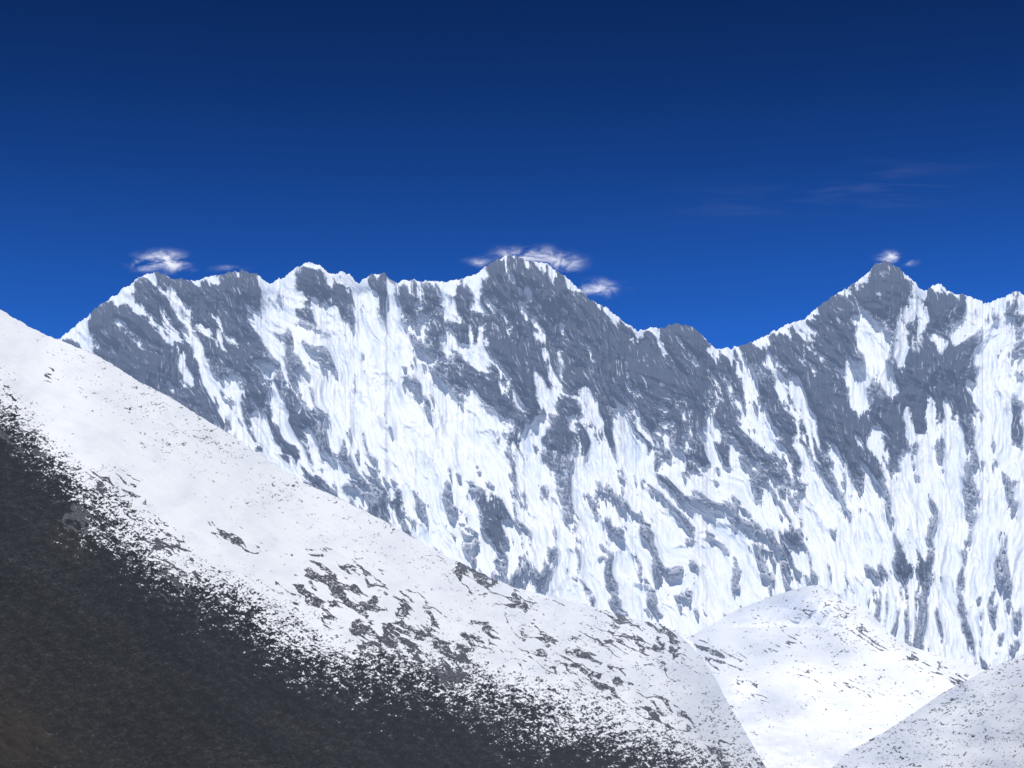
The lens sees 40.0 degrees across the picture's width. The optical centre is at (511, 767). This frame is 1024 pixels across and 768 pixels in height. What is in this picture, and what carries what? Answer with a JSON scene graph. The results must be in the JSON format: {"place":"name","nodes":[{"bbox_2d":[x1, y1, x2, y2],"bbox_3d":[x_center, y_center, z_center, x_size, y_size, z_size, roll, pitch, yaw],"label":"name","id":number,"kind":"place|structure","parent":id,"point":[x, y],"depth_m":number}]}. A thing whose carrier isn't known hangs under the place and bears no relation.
{"place":"outdoors","nodes":[
{"label":"outdoors","id":0,"kind":"place"},
{"bbox_2d":[0,310,765,767],"bbox_3d":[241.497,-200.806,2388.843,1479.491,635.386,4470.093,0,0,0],"label":"hillside","id":1,"kind":"structure","parent":0,"point":[182,586],"depth_m":513.76},
{"bbox_2d":[0,0,1023,349],"label":"sky","id":2,"kind":"structure","parent":0,"point":[724,170]},
{"bbox_2d":[58,255,1023,669],"bbox_3d":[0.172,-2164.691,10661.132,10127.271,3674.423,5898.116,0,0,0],"label":"mountain range","id":3,"kind":"structure","parent":0,"point":[546,429],"depth_m":10187.60},
{"bbox_2d":[688,585,984,767],"bbox_3d":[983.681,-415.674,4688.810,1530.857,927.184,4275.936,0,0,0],"label":"hill","id":4,"kind":"structure","parent":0,"point":[816,676],"depth_m":4439.59},
{"bbox_2d":[831,654,1023,767],"bbox_3d":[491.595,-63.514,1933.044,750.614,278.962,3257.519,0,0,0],"label":"hillside","id":5,"kind":"structure","parent":0,"point":[977,721],"depth_m":1788.77}
]}

